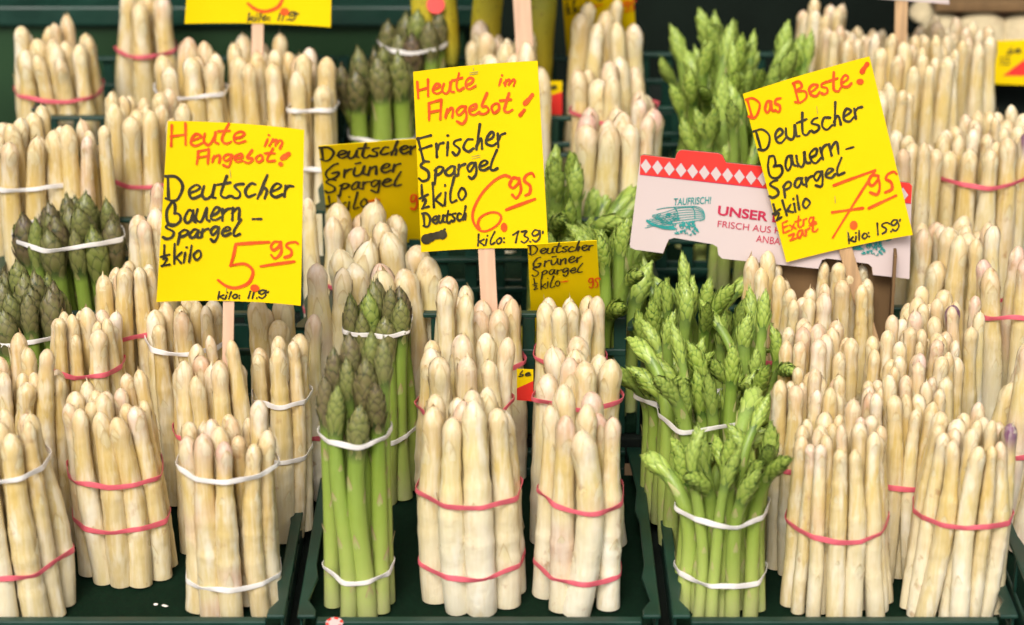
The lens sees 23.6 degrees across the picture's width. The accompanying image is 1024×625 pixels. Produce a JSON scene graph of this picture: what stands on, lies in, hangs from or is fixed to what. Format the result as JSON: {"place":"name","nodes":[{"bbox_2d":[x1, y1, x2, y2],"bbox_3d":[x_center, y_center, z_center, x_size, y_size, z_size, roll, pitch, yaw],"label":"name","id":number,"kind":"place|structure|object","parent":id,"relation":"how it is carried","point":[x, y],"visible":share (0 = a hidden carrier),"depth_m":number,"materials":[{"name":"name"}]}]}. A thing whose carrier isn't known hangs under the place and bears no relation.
{"place":"outdoors","nodes":[
{"label":"outdoors","id":0,"kind":"place"},
{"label":"ground","id":1,"kind":"structure","parent":0,"visible":0},
{"bbox_2d":[234,85,1023,624],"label":"market table","id":2,"kind":"object","parent":1,"relation":"on","point":[1006,95],"depth_m":2.55,"materials":[{"name":"paint"}]},
{"bbox_2d":[0,506,304,624],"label":"vegetable crate","id":3,"kind":"object","parent":2,"relation":"on","point":[95,604],"visible":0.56,"depth_m":2.29,"materials":[{"name":"green plastic"}]},
{"bbox_2d":[0,259,72,369],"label":"purple asparagus bunch","id":4,"kind":"object","parent":3,"relation":"on","point":[33,305],"visible":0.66,"depth_m":2.43,"materials":[{"name":"white plant"}]},
{"bbox_2d":[0,405,75,616],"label":"white asparagus bunch","id":5,"kind":"object","parent":3,"relation":"on","point":[37,567],"visible":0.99,"depth_m":2.22,"materials":[{"name":"food"}]},
{"bbox_2d":[0,329,75,546],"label":"white asparagus bunch","id":6,"kind":"object","parent":3,"relation":"on","point":[40,393],"visible":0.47,"depth_m":2.33,"materials":[{"name":"food"}]},
{"bbox_2d":[50,304,125,396],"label":"white asparagus bunch","id":7,"kind":"object","parent":3,"relation":"on","point":[86,342],"visible":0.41,"depth_m":2.39,"materials":[{"name":"red plant"}]},
{"bbox_2d":[62,365,177,588],"bbox_3d":[-0.372,0.152,2.323,0.101,0.204,0.099,0,21,0],"label":"white asparagus bunch","id":8,"kind":"object","parent":3,"relation":"in","point":[122,521],"visible":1,"depth_m":2.30,"materials":[{"name":"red food"}]},
{"bbox_2d":[94,260,159,386],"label":"white asparagus bunch","id":9,"kind":"object","parent":3,"relation":"on","point":[128,290],"visible":0.42,"depth_m":2.45,"materials":[{"name":"red plant"}]},
{"bbox_2d":[144,301,222,506],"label":"white asparagus bunch","id":10,"kind":"object","parent":3,"relation":"on","point":[172,339],"visible":0.52,"depth_m":2.44,"materials":[{"name":"food"}]},
{"bbox_2d":[172,335,249,554],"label":"white asparagus bunch","id":11,"kind":"object","parent":3,"relation":"on","point":[200,386],"visible":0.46,"depth_m":2.31,"materials":[{"name":"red food"}]},
{"bbox_2d":[156,121,303,397],"bbox_3d":[-0.262,-0.047,2.296,0.143,0.274,0.020,0,21,0],"label":"price sign","id":12,"kind":"object","parent":11,"relation":"on","point":[232,219],"visible":1,"depth_m":2.28,"materials":[{"name":"yellow"}]},
{"bbox_2d":[175,400,281,616],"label":"white asparagus bunch","id":13,"kind":"object","parent":3,"relation":"on","point":[232,536],"visible":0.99,"depth_m":2.23,"materials":[{"name":"food"}]},
{"bbox_2d":[247,302,295,405],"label":"white asparagus bunch","id":14,"kind":"object","parent":3,"relation":"on","point":[267,326],"visible":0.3,"depth_m":2.44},
{"bbox_2d":[251,333,313,543],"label":"white asparagus bunch","id":15,"kind":"object","parent":3,"relation":"on","point":[284,400],"visible":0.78,"depth_m":2.37,"materials":[{"name":"food"}]},
{"bbox_2d":[0,256,324,407],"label":"vegetable crate","id":16,"kind":"object","parent":2,"relation":"on","point":[241,335],"visible":0.08,"depth_m":2.70,"materials":[{"name":"green plastic"}]},
{"bbox_2d":[11,189,125,309],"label":"purple asparagus bunch","id":17,"kind":"object","parent":16,"relation":"in","point":[75,247],"visible":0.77,"depth_m":2.58,"materials":[{"name":"white plant"}]},
{"bbox_2d":[127,182,180,309],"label":"white asparagus bunch","id":18,"kind":"object","parent":16,"relation":"in","point":[144,239],"visible":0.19,"depth_m":2.56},
{"bbox_2d":[302,198,319,317],"bbox_3d":[-0.215,-0.029,2.648,0.024,0.198,0.027,0,21,0],"label":"white asparagus stalk","id":19,"kind":"object","parent":16,"relation":"in","point":[310,251],"visible":0.3,"depth_m":2.62,"materials":[{"name":"red plant"}]},
{"bbox_2d":[31,56,349,151],"bbox_3d":[-0.385,-0.225,3.012,0.360,0.121,0.232,0,21,0],"label":"vegetable crate","id":20,"kind":"object","parent":2,"relation":"on","point":[109,85],"visible":0.16,"depth_m":3.06,"materials":[{"name":"green plastic"}]},
{"bbox_2d":[12,12,104,141],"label":"white asparagus bunch","id":21,"kind":"object","parent":20,"relation":"in","point":[57,69],"visible":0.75,"depth_m":2.91,"materials":[{"name":"red plant"}]},
{"bbox_2d":[114,0,177,109],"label":"white asparagus bunch","id":22,"kind":"object","parent":20,"relation":"in","point":[146,39],"visible":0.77,"depth_m":3.01,"materials":[{"name":"red plant"}]},
{"bbox_2d":[227,28,317,132],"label":"white asparagus bunch","id":23,"kind":"object","parent":20,"relation":"on","point":[258,89],"visible":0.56,"depth_m":2.85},
{"bbox_2d":[185,0,330,55],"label":"price sign","id":24,"kind":"object","parent":23,"relation":"on","point":[258,14],"visible":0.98,"depth_m":2.84,"materials":[{"name":"yellow"}]},
{"bbox_2d":[79,156,325,311],"bbox_3d":[-0.385,-0.095,2.817,0.360,0.121,0.212,0,21,0],"label":"vegetable crate","id":25,"kind":"object","parent":2,"relation":"on","point":[320,209],"visible":0.06,"depth_m":2.72,"materials":[{"name":"green plastic"}]},
{"bbox_2d":[0,104,62,275],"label":"white asparagus bunch","id":26,"kind":"object","parent":25,"relation":"in","point":[31,181],"visible":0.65,"depth_m":2.66,"materials":[{"name":"plant"}]},
{"bbox_2d":[58,117,121,224],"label":"white asparagus bunch","id":27,"kind":"object","parent":25,"relation":"in","point":[94,176],"visible":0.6,"depth_m":2.66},
{"bbox_2d":[105,87,192,255],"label":"white asparagus bunch","id":28,"kind":"object","parent":25,"relation":"in","point":[138,136],"visible":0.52,"depth_m":2.73,"materials":[{"name":"red plant"}]},
{"bbox_2d":[153,37,230,122],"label":"white asparagus bunch","id":29,"kind":"object","parent":25,"relation":"in","point":[196,83],"visible":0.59,"depth_m":2.82,"materials":[{"name":"plant"}]},
{"bbox_2d":[286,53,338,255],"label":"white asparagus bunch","id":30,"kind":"object","parent":25,"relation":"in","point":[324,110],"visible":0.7,"depth_m":2.81,"materials":[{"name":"plant"}]},
{"bbox_2d":[0,0,472,123],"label":"stacked crate","id":31,"kind":"object","parent":2,"relation":"on","point":[354,23],"visible":0.25,"depth_m":3.15,"materials":[{"name":"green plastic"}]},
{"bbox_2d":[350,56,570,180],"bbox_3d":[-0.030,-0.225,3.012,0.328,0.121,0.232,0,21,0],"label":"vegetable crate","id":32,"kind":"object","parent":2,"relation":"on","point":[557,127],"visible":0.07,"depth_m":2.90,"materials":[{"name":"green plastic"}]},
{"bbox_2d":[336,43,415,142],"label":"purple asparagus bunch","id":33,"kind":"object","parent":32,"relation":"in","point":[377,87],"visible":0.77,"depth_m":2.85,"materials":[{"name":"white plant"}]},
{"bbox_2d":[376,7,447,136],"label":"purple asparagus bunch","id":34,"kind":"object","parent":32,"relation":"in","point":[417,41],"visible":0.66,"depth_m":2.93,"materials":[{"name":"white plant"}]},
{"bbox_2d":[411,0,556,80],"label":"banana bunch","id":35,"kind":"object","parent":32,"relation":"in","point":[489,13],"visible":0.44,"depth_m":2.96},
{"bbox_2d":[465,20,536,65],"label":"white asparagus bunch","id":36,"kind":"object","parent":32,"relation":"in","point":[482,42],"visible":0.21,"depth_m":2.93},
{"bbox_2d":[563,0,635,56],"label":"price sign","id":37,"kind":"object","parent":32,"relation":"on","point":[572,9],"visible":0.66,"depth_m":2.98,"materials":[{"name":"yellow"}]},
{"bbox_2d":[562,0,643,171],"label":"white asparagus bunch","id":38,"kind":"object","parent":32,"relation":"in","point":[593,47],"visible":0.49,"depth_m":2.94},
{"bbox_2d":[297,447,660,624],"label":"vegetable crate","id":39,"kind":"object","parent":2,"relation":"on","point":[639,601],"visible":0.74,"depth_m":2.31,"materials":[{"name":"green plastic"}]},
{"bbox_2d":[304,314,322,501],"bbox_3d":[-0.196,0.095,2.463,0.032,0.203,0.026,0,21,0],"label":"white asparagus stalk","id":40,"kind":"object","parent":39,"relation":"in","point":[313,330],"visible":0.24,"depth_m":2.44,"materials":[{"name":"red food"}]},
{"bbox_2d":[307,260,352,378],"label":"white asparagus bunch","id":41,"kind":"object","parent":39,"relation":"in","point":[318,295],"visible":0.34,"depth_m":2.46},
{"bbox_2d":[315,328,394,616],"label":"purple asparagus bunch","id":42,"kind":"object","parent":39,"relation":"on","point":[354,429],"visible":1,"depth_m":2.22,"materials":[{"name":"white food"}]},
{"bbox_2d":[342,275,417,504],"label":"purple asparagus bunch","id":43,"kind":"object","parent":39,"relation":"in","point":[379,310],"visible":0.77,"depth_m":2.44,"materials":[{"name":"white plant"}]},
{"bbox_2d":[434,275,475,362],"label":"white asparagus bunch","id":44,"kind":"object","parent":39,"relation":"on","point":[449,310],"visible":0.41,"depth_m":2.42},
{"bbox_2d":[414,332,524,529],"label":"white asparagus bunch","id":45,"kind":"object","parent":39,"relation":"on","point":[461,373],"visible":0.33,"depth_m":2.35,"materials":[{"name":"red food"}]},
{"bbox_2d":[517,369,532,400],"bbox_3d":[0.013,0.072,2.432,0.016,0.034,0.003,0,21,0],"label":"packaging tag","id":46,"kind":"object","parent":45,"relation":"attached to","point":[524,384],"visible":0.96,"depth_m":2.43,"materials":[{"name":"red"}]},
{"bbox_2d":[415,387,525,616],"bbox_3d":[-0.038,0.165,2.270,0.103,0.218,0.106,0,21,0],"label":"white asparagus bunch","id":47,"kind":"object","parent":39,"relation":"on","point":[472,551],"visible":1,"depth_m":2.24,"materials":[{"name":"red food"}]},
{"bbox_2d":[455,284,527,479],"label":"white asparagus bunch","id":48,"kind":"object","parent":39,"relation":"in","point":[501,323],"visible":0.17,"depth_m":2.49,"materials":[{"name":"red plant"}]},
{"bbox_2d":[532,293,607,452],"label":"white asparagus bunch","id":49,"kind":"object","parent":39,"relation":"in","point":[559,327],"visible":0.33,"depth_m":2.46,"materials":[{"name":"red plant"}]},
{"bbox_2d":[532,384,623,616],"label":"white asparagus bunch","id":50,"kind":"object","parent":39,"relation":"on","point":[577,568],"visible":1,"depth_m":2.24,"materials":[{"name":"red plant"}]},
{"bbox_2d":[529,336,626,546],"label":"white asparagus bunch","id":51,"kind":"object","parent":39,"relation":"on","point":[578,371],"visible":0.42,"depth_m":2.34,"materials":[{"name":"red plant"}]},
{"bbox_2d":[329,256,639,433],"bbox_3d":[-0.030,0.025,2.627,0.328,0.136,0.212,0,21,0],"label":"vegetable crate","id":52,"kind":"object","parent":2,"relation":"on","point":[629,422],"visible":0.16,"depth_m":2.55,"materials":[{"name":"green plastic"}]},
{"bbox_2d":[323,196,406,292],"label":"white asparagus bunch","id":53,"kind":"object","parent":52,"relation":"in","point":[344,231],"visible":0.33,"depth_m":2.60,"materials":[{"name":"red plant"}]},
{"bbox_2d":[329,231,441,415],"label":"white asparagus bunch","id":54,"kind":"object","parent":52,"relation":"in","point":[418,279],"visible":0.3,"depth_m":2.51,"materials":[{"name":"food"}]},
{"bbox_2d":[413,61,547,311],"bbox_3d":[-0.030,-0.100,2.466,0.134,0.315,0.018,0,21,0],"label":"price sign","id":55,"kind":"object","parent":52,"relation":"attached to","point":[480,170],"visible":0.99,"depth_m":2.45,"materials":[{"name":"yellow"}]},
{"bbox_2d":[527,240,600,330],"bbox_3d":[0.054,-0.006,2.534,0.079,0.184,0.106,0,21,0],"label":"price sign","id":56,"kind":"object","parent":52,"relation":"in","point":[559,272],"visible":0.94,"depth_m":2.49,"materials":[{"name":"yellow"}]},
{"bbox_2d":[527,143,636,309],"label":"green asparagus bunch","id":57,"kind":"object","parent":52,"relation":"in","point":[563,202],"visible":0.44,"depth_m":2.67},
{"bbox_2d":[547,215,653,415],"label":"green asparagus bunch","id":58,"kind":"object","parent":52,"relation":"in","point":[632,286],"visible":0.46,"depth_m":2.53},
{"bbox_2d":[558,194,669,367],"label":"green asparagus bunch","id":59,"kind":"object","parent":52,"relation":"in","point":[633,257],"visible":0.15,"depth_m":2.62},
{"bbox_2d":[407,152,599,309],"bbox_3d":[-0.030,-0.095,2.817,0.328,0.121,0.212,0,21,0],"label":"vegetable crate","id":60,"kind":"object","parent":2,"relation":"on","point":[513,274],"visible":0.07,"depth_m":2.74,"materials":[{"name":"green plastic"}]},
{"bbox_2d":[318,139,420,241],"bbox_3d":[-0.148,-0.108,2.680,0.114,0.209,0.119,0,21,0],"label":"price sign","id":61,"kind":"object","parent":60,"relation":"in","point":[357,178],"visible":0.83,"depth_m":2.63,"materials":[{"name":"yellow"}]},
{"bbox_2d":[479,39,551,252],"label":"white asparagus bunch","id":62,"kind":"object","parent":60,"relation":"in","point":[506,51],"visible":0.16,"depth_m":2.85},
{"bbox_2d":[513,0,532,53],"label":"price sign","id":63,"kind":"object","parent":62,"relation":"on","point":[523,21],"visible":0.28,"depth_m":2.84,"materials":[{"name":"brown wood"}]},
{"bbox_2d":[565,94,664,214],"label":"white asparagus bunch","id":64,"kind":"object","parent":60,"relation":"in","point":[615,147],"visible":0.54,"depth_m":2.72,"materials":[{"name":"food"}]},
{"bbox_2d":[569,53,659,151],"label":"white asparagus bunch","id":65,"kind":"object","parent":2,"relation":"on","point":[620,82],"visible":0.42,"depth_m":2.86,"materials":[{"name":"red food"}]},
{"bbox_2d":[654,142,707,292],"bbox_3d":[0.300,-0.113,2.863,0.312,0.121,0.192,0,21,0],"label":"vegetable crate","id":66,"kind":"object","parent":2,"relation":"on","point":[673,254],"visible":0.02,"depth_m":2.79,"materials":[{"name":"green plastic"}]},
{"bbox_2d":[676,74,787,290],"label":"green asparagus bunch","id":67,"kind":"object","parent":66,"relation":"in","point":[723,123],"visible":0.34,"depth_m":2.75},
{"bbox_2d":[668,18,798,248],"bbox_3d":[0.255,-0.203,2.860,0.151,0.270,0.196,0,21,0],"label":"green asparagus bunch","id":68,"kind":"object","parent":66,"relation":"in","point":[697,90],"visible":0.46,"depth_m":2.82,"materials":[{"name":"food"}]},
{"bbox_2d":[878,82,913,137],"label":"white asparagus bunch","id":69,"kind":"object","parent":66,"relation":"in","point":[898,110],"visible":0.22,"depth_m":2.77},
{"bbox_2d":[643,52,775,157],"bbox_3d":[0.300,-0.236,3.040,0.312,0.121,0.212,0,21,0],"label":"vegetable crate","id":70,"kind":"object","parent":2,"relation":"on","point":[671,127],"visible":0.06,"depth_m":3.12,"materials":[{"name":"green plastic"}]},
{"bbox_2d":[658,6,759,156],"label":"green asparagus bunch","id":71,"kind":"object","parent":70,"relation":"in","point":[708,29],"visible":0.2,"depth_m":2.94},
{"bbox_2d":[753,19,815,78],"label":"green asparagus bunch","id":72,"kind":"object","parent":70,"relation":"in","point":[806,47],"visible":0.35,"depth_m":2.90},
{"bbox_2d":[795,0,846,72],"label":"white asparagus bunch","id":73,"kind":"object","parent":70,"relation":"in","point":[832,17],"visible":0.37,"depth_m":2.99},
{"bbox_2d":[814,22,886,70],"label":"white asparagus bunch","id":74,"kind":"object","parent":70,"relation":"in","point":[839,45],"visible":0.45,"depth_m":2.93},
{"bbox_2d":[994,40,1023,84],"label":"packaging tag","id":75,"kind":"object","parent":70,"relation":"attached to","point":[1009,65],"visible":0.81,"depth_m":3.09,"materials":[{"name":"yellow"}]},
{"bbox_2d":[500,0,1007,84],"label":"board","id":76,"kind":"object","parent":2,"relation":"attached to","point":[766,20],"visible":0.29,"depth_m":3.43,"materials":[{"name":"black"}]},
{"bbox_2d":[930,0,1023,11],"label":"mushroom tray","id":77,"kind":"object","parent":76,"relation":"attached to","point":[985,6],"visible":0.95,"depth_m":3.19,"materials":[{"name":"brown cardboard"}]},
{"bbox_2d":[958,12,1005,40],"bbox_3d":[0.612,-0.364,3.208,0.072,0.072,0.035,3,-18,7],"label":"mushroom","id":78,"kind":"object","parent":77,"relation":"on","point":[996,22],"visible":0.38,"depth_m":3.20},
{"bbox_2d":[1004,12,1023,39],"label":"mushroom","id":79,"kind":"object","parent":77,"relation":"on","point":[1014,28],"visible":0.55,"depth_m":3.20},
{"bbox_2d":[645,238,903,324],"bbox_3d":[0.300,0.007,2.695,0.312,0.121,0.192,0,21,0],"label":"vegetable crate","id":80,"kind":"object","parent":2,"relation":"on","point":[661,269],"visible":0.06,"depth_m":2.77,"materials":[{"name":"green plastic"}]},
{"bbox_2d":[889,129,943,318],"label":"white asparagus bunch","id":81,"kind":"object","parent":80,"relation":"in","point":[919,169],"visible":0.41,"depth_m":2.67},
{"bbox_2d":[905,215,1000,331],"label":"white asparagus bunch","id":82,"kind":"object","parent":80,"relation":"in","point":[945,258],"visible":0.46,"depth_m":2.58,"materials":[{"name":"food"}]},
{"bbox_2d":[660,520,1017,624],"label":"vegetable crate","id":83,"kind":"object","parent":2,"relation":"on","point":[775,612],"visible":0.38,"depth_m":2.23,"materials":[{"name":"green plastic"}]},
{"bbox_2d":[620,308,739,524],"bbox_3d":[0.156,0.103,2.413,0.127,0.226,0.100,14,26,32],"label":"green asparagus bunch","id":84,"kind":"object","parent":83,"relation":"on","point":[650,434],"visible":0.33,"depth_m":2.42,"materials":[{"name":"white plant"}]},
{"bbox_2d":[624,320,772,552],"bbox_3d":[0.178,0.118,2.370,0.166,0.229,0.160,16,27,36],"label":"green asparagus bunch","id":85,"kind":"object","parent":83,"relation":"on","point":[678,406],"visible":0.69,"depth_m":2.34,"materials":[{"name":"white plant"}]},
{"bbox_2d":[632,250,773,428],"bbox_3d":[0.193,0.055,2.530,0.152,0.230,0.150,0,21,0],"label":"green asparagus bunch","id":86,"kind":"object","parent":83,"relation":"on","point":[684,296],"visible":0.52,"depth_m":2.48,"materials":[{"name":"white plant"}]},
{"bbox_2d":[640,385,793,616],"bbox_3d":[0.184,0.174,2.274,0.131,0.196,0.167,0,21,0],"label":"green asparagus bunch","id":87,"kind":"object","parent":83,"relation":"on","point":[720,562],"visible":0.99,"depth_m":2.24,"materials":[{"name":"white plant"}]},
{"bbox_2d":[699,285,795,458],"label":"green asparagus bunch","id":88,"kind":"object","parent":83,"relation":"on","point":[751,333],"visible":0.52,"depth_m":2.41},
{"bbox_2d":[741,250,789,368],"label":"white asparagus bunch","id":89,"kind":"object","parent":83,"relation":"on","point":[767,272],"visible":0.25,"depth_m":2.51,"materials":[{"name":"red plant"}]},
{"bbox_2d":[630,149,911,340],"bbox_3d":[0.266,-0.007,2.547,0.289,0.331,0.042,0,21,0],"label":"printed carton","id":90,"kind":"object","parent":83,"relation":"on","point":[720,202],"visible":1,"depth_m":2.52,"materials":[{"name":"white cardboard"}]},
{"bbox_2d":[778,283,831,343],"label":"white asparagus bunch","id":91,"kind":"object","parent":83,"relation":"on","point":[811,307],"visible":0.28,"depth_m":2.47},
{"bbox_2d":[765,366,845,575],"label":"white asparagus bunch","id":92,"kind":"object","parent":83,"relation":"on","point":[798,399],"visible":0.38,"depth_m":2.30,"materials":[{"name":"red plant"}]},
{"bbox_2d":[777,316,858,402],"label":"white asparagus bunch","id":93,"kind":"object","parent":83,"relation":"on","point":[831,353],"visible":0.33,"depth_m":2.37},
{"bbox_2d":[780,395,893,616],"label":"white asparagus bunch","id":94,"kind":"object","parent":83,"relation":"on","point":[836,562],"visible":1,"depth_m":2.23,"materials":[{"name":"red plant"}]},
{"bbox_2d":[816,261,873,401],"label":"white asparagus bunch","id":95,"kind":"object","parent":83,"relation":"on","point":[856,319],"visible":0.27,"depth_m":2.53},
{"bbox_2d":[743,56,912,340],"bbox_3d":[0.320,-0.109,2.503,0.178,0.312,0.017,1,22,2],"label":"price sign","id":96,"kind":"object","parent":95,"relation":"in","point":[826,156],"visible":1,"depth_m":2.49,"materials":[{"name":"yellow"}]},
{"bbox_2d":[861,361,952,583],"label":"white asparagus bunch","id":97,"kind":"object","parent":83,"relation":"on","point":[904,409],"visible":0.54,"depth_m":2.28,"materials":[{"name":"red plant"}]},
{"bbox_2d":[860,314,964,419],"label":"white asparagus bunch","id":98,"kind":"object","parent":83,"relation":"on","point":[936,355],"visible":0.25,"depth_m":2.37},
{"bbox_2d":[898,286,984,415],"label":"white asparagus bunch","id":99,"kind":"object","parent":83,"relation":"on","point":[942,312],"visible":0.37,"depth_m":2.45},
{"bbox_2d":[899,402,1017,616],"bbox_3d":[0.410,0.182,2.254,0.099,0.196,0.105,0,21,0],"label":"white asparagus bunch","id":100,"kind":"object","parent":83,"relation":"on","point":[962,514],"visible":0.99,"depth_m":2.23,"materials":[{"name":"red plant"}]},
{"bbox_2d":[869,32,959,147],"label":"white asparagus bunch","id":101,"kind":"object","parent":2,"relation":"on","point":[923,69],"visible":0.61,"depth_m":2.85,"materials":[{"name":"food"}]},
{"bbox_2d":[894,0,948,54],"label":"price sign","id":102,"kind":"object","parent":101,"relation":"on","point":[901,19],"visible":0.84,"depth_m":2.85,"materials":[{"name":"brown wood"}]},
{"bbox_2d":[912,13,997,123],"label":"white asparagus bunch","id":103,"kind":"object","parent":2,"relation":"on","point":[976,48],"visible":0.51,"depth_m":2.94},
{"bbox_2d":[934,116,1023,307],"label":"white asparagus bunch","id":104,"kind":"object","parent":2,"relation":"on","point":[982,182],"visible":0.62,"depth_m":2.70,"materials":[{"name":"red plant"}]},
{"bbox_2d":[958,105,1023,249],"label":"white asparagus bunch","id":105,"kind":"object","parent":2,"relation":"on","point":[1012,122],"visible":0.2,"depth_m":2.80,"materials":[{"name":"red food"}]},
{"bbox_2d":[1005,523,1023,624],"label":"vegetable crate","id":106,"kind":"object","parent":2,"relation":"on","point":[1014,582],"visible":0.13,"depth_m":2.28,"materials":[{"name":"green plastic"}]},
{"bbox_2d":[976,246,1023,420],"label":"white asparagus bunch","id":107,"kind":"object","parent":106,"relation":"on","point":[1004,334],"visible":0.59,"depth_m":2.51,"materials":[{"name":"red plant"}]},
{"bbox_2d":[990,343,1023,551],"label":"white asparagus bunch","id":108,"kind":"object","parent":106,"relation":"on","point":[1009,407],"visible":0.41,"depth_m":2.34,"materials":[{"name":"red plant"}]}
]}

